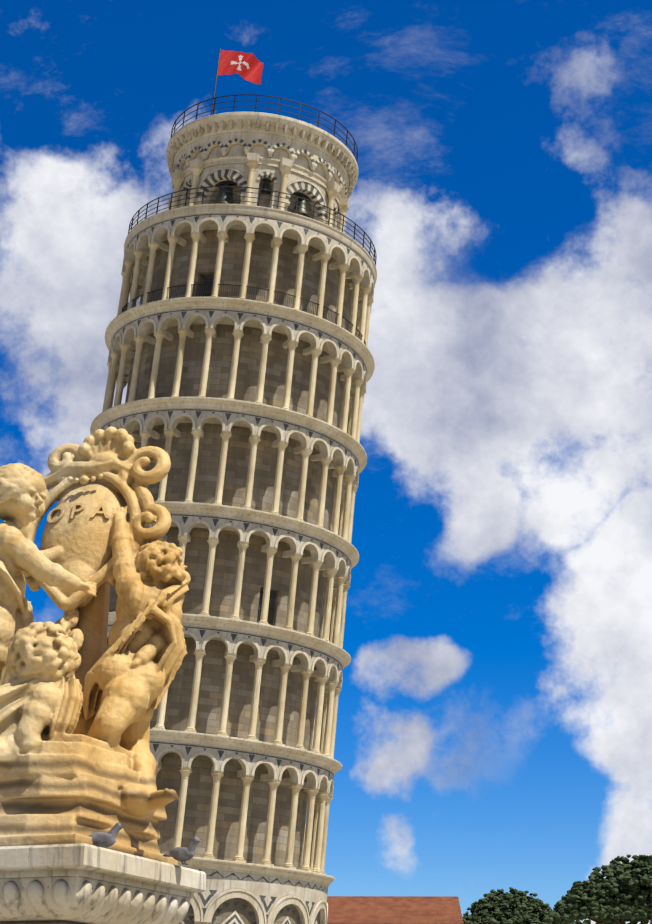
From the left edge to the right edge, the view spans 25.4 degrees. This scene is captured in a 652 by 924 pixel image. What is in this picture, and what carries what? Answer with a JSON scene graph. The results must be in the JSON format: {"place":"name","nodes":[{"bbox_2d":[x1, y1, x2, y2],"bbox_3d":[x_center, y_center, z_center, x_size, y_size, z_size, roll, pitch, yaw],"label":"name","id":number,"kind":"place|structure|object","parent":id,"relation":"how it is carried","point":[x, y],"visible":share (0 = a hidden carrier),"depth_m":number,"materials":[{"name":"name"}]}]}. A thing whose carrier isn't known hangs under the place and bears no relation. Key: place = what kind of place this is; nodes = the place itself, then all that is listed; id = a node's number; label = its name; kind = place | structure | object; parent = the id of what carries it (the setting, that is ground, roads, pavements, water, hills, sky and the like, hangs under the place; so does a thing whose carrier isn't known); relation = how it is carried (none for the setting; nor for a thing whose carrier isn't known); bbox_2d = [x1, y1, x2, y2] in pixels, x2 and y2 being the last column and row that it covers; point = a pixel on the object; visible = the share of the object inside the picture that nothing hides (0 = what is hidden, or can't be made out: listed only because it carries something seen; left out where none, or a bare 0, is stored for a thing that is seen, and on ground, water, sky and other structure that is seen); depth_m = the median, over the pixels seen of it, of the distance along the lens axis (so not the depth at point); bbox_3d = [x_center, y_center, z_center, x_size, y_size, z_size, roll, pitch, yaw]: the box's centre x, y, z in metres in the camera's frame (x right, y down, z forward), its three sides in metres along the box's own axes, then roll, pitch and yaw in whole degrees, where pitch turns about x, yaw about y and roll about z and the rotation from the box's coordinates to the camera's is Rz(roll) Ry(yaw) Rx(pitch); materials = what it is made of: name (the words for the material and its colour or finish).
{"place":"outdoors","nodes":[
{"label":"outdoors","id":0,"kind":"place"},
{"bbox_2d":[107,637,317,750],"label":"tower wall","id":1,"kind":"structure","parent":0,"point":[212,679],"depth_m":72.42,"materials":[{"name":"grey stone"}]},
{"bbox_2d":[109,527,326,637],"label":"tower wall","id":2,"kind":"structure","parent":0,"point":[224,571],"depth_m":74.39,"materials":[{"name":"grey stone"}]},
{"bbox_2d":[156,752,307,869],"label":"tower wall","id":3,"kind":"structure","parent":0,"point":[198,800],"depth_m":70.66,"materials":[{"name":"beige stone"}]},
{"bbox_2d":[132,423,335,530],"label":"tower wall","id":4,"kind":"structure","parent":0,"point":[236,467],"depth_m":76.12,"materials":[{"name":"grey stone"}]},
{"bbox_2d":[125,324,343,428],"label":"tower wall","id":5,"kind":"structure","parent":0,"point":[249,357],"depth_m":78.12,"materials":[{"name":"grey stone"}]},
{"bbox_2d":[140,230,351,329],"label":"tower wall","id":6,"kind":"structure","parent":0,"point":[259,265],"depth_m":80.00,"materials":[{"name":"grey stone"}]},
{"bbox_2d":[179,866,327,923],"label":"tower base","id":7,"kind":"object","parent":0,"point":[229,897],"visible":0.29,"depth_m":68.52,"materials":[{"name":"beige stone"}]},
{"bbox_2d":[0,0,651,923],"label":"sky","id":8,"kind":"structure","parent":0,"point":[494,721],"materials":[{"name":"blue"}]},
{"bbox_2d":[327,896,463,923],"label":"roof","id":9,"kind":"structure","parent":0,"point":[394,909],"depth_m":124.91,"materials":[{"name":"tile"}]},
{"label":"ground","id":10,"kind":"structure","parent":0,"visible":0},
{"bbox_2d":[0,843,205,923],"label":"fountain pedestal","id":11,"kind":"object","parent":10,"relation":"on","point":[76,865],"visible":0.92,"depth_m":6.00,"materials":[{"name":"stone"}]},
{"bbox_2d":[1,879,188,923],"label":"fountain pedestal carving","id":12,"kind":"object","parent":11,"relation":"attached to","point":[36,895],"visible":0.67,"depth_m":6.03,"materials":[{"name":"stone"}]},
{"bbox_2d":[0,426,190,864],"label":"putti statue group","id":13,"kind":"object","parent":11,"relation":"on","point":[79,703],"visible":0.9,"depth_m":6.84,"materials":[{"name":"stone"}]},
{"bbox_2d":[47,507,64,523],"bbox_3d":[-1.380,0.277,7.416,0.103,0.099,0.027,-15,-44,23],"label":"letter o","id":14,"kind":"object","parent":13,"relation":"attached to","point":[52,512],"visible":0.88,"depth_m":7.41,"materials":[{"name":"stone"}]},
{"bbox_2d":[70,503,84,519],"bbox_3d":[-1.262,0.254,7.370,0.062,0.096,0.027,-6,-41,14],"label":"letter p","id":15,"kind":"object","parent":13,"relation":"attached to","point":[80,509],"visible":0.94,"depth_m":7.36,"materials":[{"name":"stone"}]},
{"bbox_2d":[90,503,108,519],"bbox_3d":[-1.142,0.252,7.354,0.096,0.097,0.027,2,-40,4],"label":"letter a","id":16,"kind":"object","parent":13,"relation":"attached to","point":[98,511],"visible":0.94,"depth_m":7.34,"materials":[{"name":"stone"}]},
{"bbox_2d":[89,822,124,847],"bbox_3d":[-0.961,1.600,6.178,0.204,0.124,0.074,0,-22,2],"label":"pigeon","id":17,"kind":"object","parent":11,"relation":"on","point":[103,839],"visible":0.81,"depth_m":6.15,"materials":[{"name":"grey"}]},
{"bbox_2d":[163,837,200,864],"bbox_3d":[-0.664,1.793,6.663,0.207,0.124,0.068,-10,-24,25],"label":"pigeon","id":18,"kind":"object","parent":11,"relation":"on","point":[183,854],"visible":1,"depth_m":6.63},
{"bbox_2d":[203,278,262,622],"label":"doorways","id":19,"kind":"structure","parent":10,"relation":"on","point":[209,282],"depth_m":80.00,"materials":[{"name":"stone"}]},
{"bbox_2d":[90,204,376,886],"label":"cornices","id":20,"kind":"object","parent":10,"relation":"on","point":[348,441],"visible":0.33,"depth_m":76.19,"materials":[{"name":"beige stone"}]},
{"bbox_2d":[106,646,341,757],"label":"columns","id":21,"kind":"structure","parent":20,"relation":"on","point":[324,730],"depth_m":72.52,"materials":[{"name":"beige stone"}]},
{"bbox_2d":[107,624,342,697],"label":"arcade arches","id":22,"kind":"structure","parent":21,"relation":"on","point":[330,666],"depth_m":72.50,"materials":[{"name":"beige stone"}]},
{"bbox_2d":[102,328,365,442],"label":"columns","id":23,"kind":"structure","parent":20,"relation":"on","point":[350,421],"depth_m":78.15,"materials":[{"name":"beige stone"}]},
{"bbox_2d":[108,308,366,412],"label":"arcade arches","id":24,"kind":"structure","parent":23,"relation":"on","point":[240,320],"depth_m":78.08,"materials":[{"name":"beige stone"}]},
{"bbox_2d":[154,761,332,874],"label":"columns","id":25,"kind":"structure","parent":20,"relation":"on","point":[315,839],"depth_m":70.77,"materials":[{"name":"beige stone"}]},
{"bbox_2d":[149,740,333,799],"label":"arcade arches","id":26,"kind":"structure","parent":25,"relation":"on","point":[320,778],"depth_m":70.34,"materials":[{"name":"beige stone"}]},
{"bbox_2d":[122,284,365,344],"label":"tower railing","id":27,"kind":"object","parent":20,"relation":"on","point":[139,302],"visible":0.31,"depth_m":78.66,"materials":[{"name":"black metal"}]},
{"bbox_2d":[132,428,357,542],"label":"columns","id":28,"kind":"structure","parent":20,"relation":"on","point":[342,518],"depth_m":75.82,"materials":[{"name":"beige stone"}]},
{"bbox_2d":[101,408,358,503],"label":"arcade arches","id":29,"kind":"structure","parent":28,"relation":"on","point":[283,430],"depth_m":76.02,"materials":[{"name":"beige stone"}]},
{"bbox_2d":[117,231,373,345],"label":"columns","id":30,"kind":"structure","parent":20,"relation":"on","point":[361,323],"depth_m":79.97,"materials":[{"name":"beige stone"}]},
{"bbox_2d":[122,213,373,325],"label":"arcade arches","id":31,"kind":"structure","parent":30,"relation":"on","point":[277,228],"depth_m":79.94,"materials":[{"name":"beige stone"}]},
{"bbox_2d":[151,535,349,648],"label":"columns","id":32,"kind":"structure","parent":20,"relation":"on","point":[334,619],"depth_m":74.41,"materials":[{"name":"beige stone"}]},
{"bbox_2d":[145,513,350,598],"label":"arcade arches","id":33,"kind":"structure","parent":32,"relation":"on","point":[336,558],"depth_m":73.95,"materials":[{"name":"beige stone"}]},
{"bbox_2d":[128,186,376,265],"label":"tower railing","id":34,"kind":"object","parent":20,"relation":"on","point":[259,198],"depth_m":80.19,"materials":[{"name":"black metal"}]},
{"bbox_2d":[166,112,357,232],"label":"belfry","id":35,"kind":"object","parent":20,"relation":"on","point":[285,154],"visible":0.38,"depth_m":83.35,"materials":[{"name":"beige stone"}]},
{"bbox_2d":[211,48,220,114],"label":"flagpole","id":36,"kind":"object","parent":35,"relation":"on","point":[216,81],"visible":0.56,"depth_m":86.33,"materials":[{"name":"metal"}]},
{"bbox_2d":[218,50,263,84],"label":"flag","id":37,"kind":"object","parent":36,"relation":"attached to","point":[247,66],"visible":1,"depth_m":86.65,"materials":[{"name":"red fabric"}]},
{"bbox_2d":[188,178,310,217],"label":"bells","id":38,"kind":"object","parent":35,"relation":"in","point":[265,184],"visible":0.04,"depth_m":82.90,"materials":[{"name":"metal"}]},
{"bbox_2d":[170,94,357,161],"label":"tower railing","id":39,"kind":"object","parent":35,"relation":"on","point":[233,107],"visible":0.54,"depth_m":84.00,"materials":[{"name":"black metal"}]},
{"bbox_2d":[462,887,559,923],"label":"tree","id":40,"kind":"object","parent":10,"relation":"on","point":[513,906],"visible":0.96,"depth_m":130.74,"materials":[{"name":"green plant"}]},
{"bbox_2d":[543,854,651,923],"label":"tree","id":41,"kind":"object","parent":10,"relation":"on","point":[620,893],"visible":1,"depth_m":102.22,"materials":[{"name":"green plant"}]}
]}

